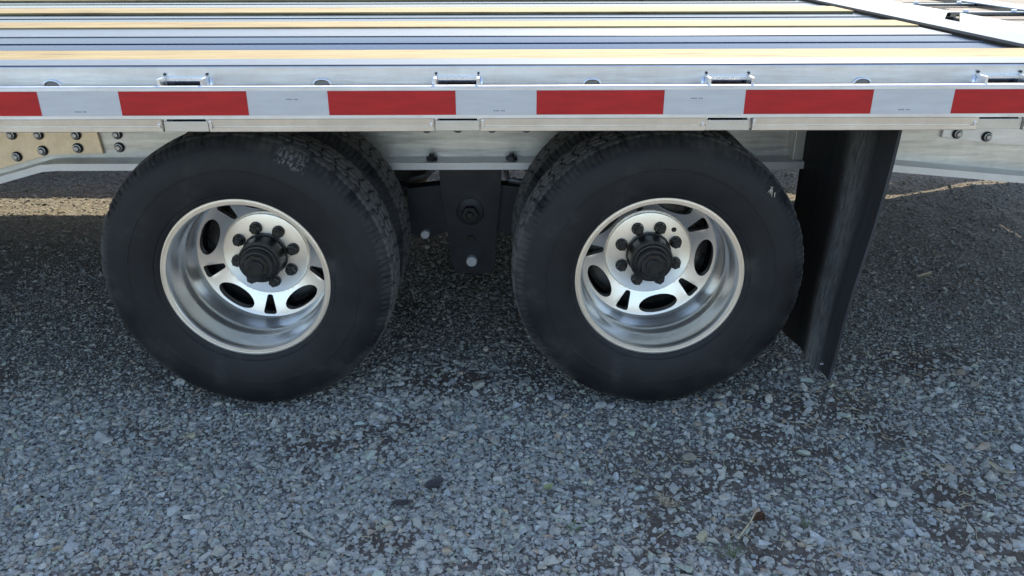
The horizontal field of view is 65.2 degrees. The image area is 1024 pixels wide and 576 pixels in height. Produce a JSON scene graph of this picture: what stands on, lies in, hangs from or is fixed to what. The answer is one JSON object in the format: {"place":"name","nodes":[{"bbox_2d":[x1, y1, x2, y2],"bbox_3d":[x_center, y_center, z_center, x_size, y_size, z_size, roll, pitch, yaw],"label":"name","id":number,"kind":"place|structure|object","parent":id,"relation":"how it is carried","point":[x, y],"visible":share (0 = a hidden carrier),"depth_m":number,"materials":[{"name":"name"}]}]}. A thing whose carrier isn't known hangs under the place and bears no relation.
{"place":"outdoors","nodes":[
{"label":"outdoors","id":0,"kind":"place"},
{"bbox_2d":[0,169,1023,575],"bbox_3d":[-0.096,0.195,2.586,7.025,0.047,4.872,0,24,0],"label":"gravel","id":1,"kind":"structure","parent":0,"point":[446,535],"depth_m":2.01,"materials":[{"name":"grey gravel"}]},
{"bbox_2d":[392,499,412,505],"bbox_3d":[-0.254,0.497,1.855,0.050,0.006,0.026,-1,19,-6],"label":"fallen leaf","id":2,"kind":"object","parent":1,"relation":"on","point":[398,502],"visible":1,"depth_m":1.86,"materials":[{"name":"grey plant"}]},
{"bbox_2d":[424,477,443,487],"bbox_3d":[-0.187,0.469,1.922,0.052,0.008,0.033,-16,32,-31],"label":"fallen leaf","id":3,"kind":"object","parent":1,"relation":"on","point":[434,482],"visible":1,"depth_m":1.93,"materials":[{"name":"grey plant"}]},
{"bbox_2d":[0,0,1023,401],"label":"flatbed trailer","id":4,"kind":"object","parent":1,"relation":"on","point":[280,160],"visible":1,"depth_m":2.13,"materials":[{"name":"silver metal"}]},
{"bbox_2d":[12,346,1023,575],"bbox_3d":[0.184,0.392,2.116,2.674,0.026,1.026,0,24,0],"label":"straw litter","id":5,"kind":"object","parent":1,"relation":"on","point":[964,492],"visible":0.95,"depth_m":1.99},
{"bbox_2d":[543,483,552,488],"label":"fallen leaf","id":6,"kind":"object","parent":1,"relation":"on","point":[548,486],"visible":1,"depth_m":1.91,"materials":[{"name":"green plant"}]},
{"bbox_2d":[566,518,580,536],"bbox_3d":[0.145,0.530,1.780,0.057,0.021,0.049,17,29,34],"label":"grass tuft","id":7,"kind":"object","parent":1,"relation":"on","point":[571,529],"visible":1,"depth_m":1.78,"materials":[{"name":"plant"}]},
{"bbox_2d":[651,490,686,508],"bbox_3d":[0.363,0.492,1.867,0.092,0.024,0.067,15,28,30],"label":"grass tuft","id":8,"kind":"object","parent":1,"relation":"on","point":[667,502],"visible":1,"depth_m":1.87,"materials":[{"name":"plant"}]},
{"bbox_2d":[716,540,755,558],"bbox_3d":[0.476,0.558,1.728,0.099,0.027,0.054,0,24,0],"label":"grass tuft","id":9,"kind":"object","parent":1,"relation":"on","point":[730,554],"visible":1,"depth_m":1.73,"materials":[{"name":"plant"}]},
{"bbox_2d":[737,509,756,539],"bbox_3d":[0.524,0.524,1.775,0.006,0.017,0.102,18,29,35],"label":"straw stalk","id":10,"kind":"object","parent":1,"relation":"on","point":[744,529],"visible":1,"depth_m":1.77,"materials":[{"name":"beige plant"}]},
{"bbox_2d":[753,511,764,520],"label":"fallen leaf","id":11,"kind":"object","parent":1,"relation":"on","point":[759,516],"visible":0.98,"depth_m":1.82,"materials":[{"name":"brown plant"}]},
{"bbox_2d":[797,515,812,528],"bbox_3d":[0.659,0.527,1.804,0.041,0.019,0.037,12,26,25],"label":"grass tuft","id":12,"kind":"object","parent":1,"relation":"on","point":[802,524],"visible":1,"depth_m":1.81,"materials":[{"name":"plant"}]},
{"bbox_2d":[917,271,931,277],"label":"fallen leaf","id":13,"kind":"object","parent":1,"relation":"on","point":[927,274],"visible":1,"depth_m":3.11,"materials":[{"name":"beige plant"}]},
{"bbox_2d":[988,460,1016,473],"bbox_3d":[1.206,0.444,1.971,0.062,0.017,0.021,23,30,34],"label":"fallen leaf","id":14,"kind":"object","parent":1,"relation":"on","point":[998,467],"visible":1,"depth_m":1.98,"materials":[{"name":"beige plant"}]}
]}

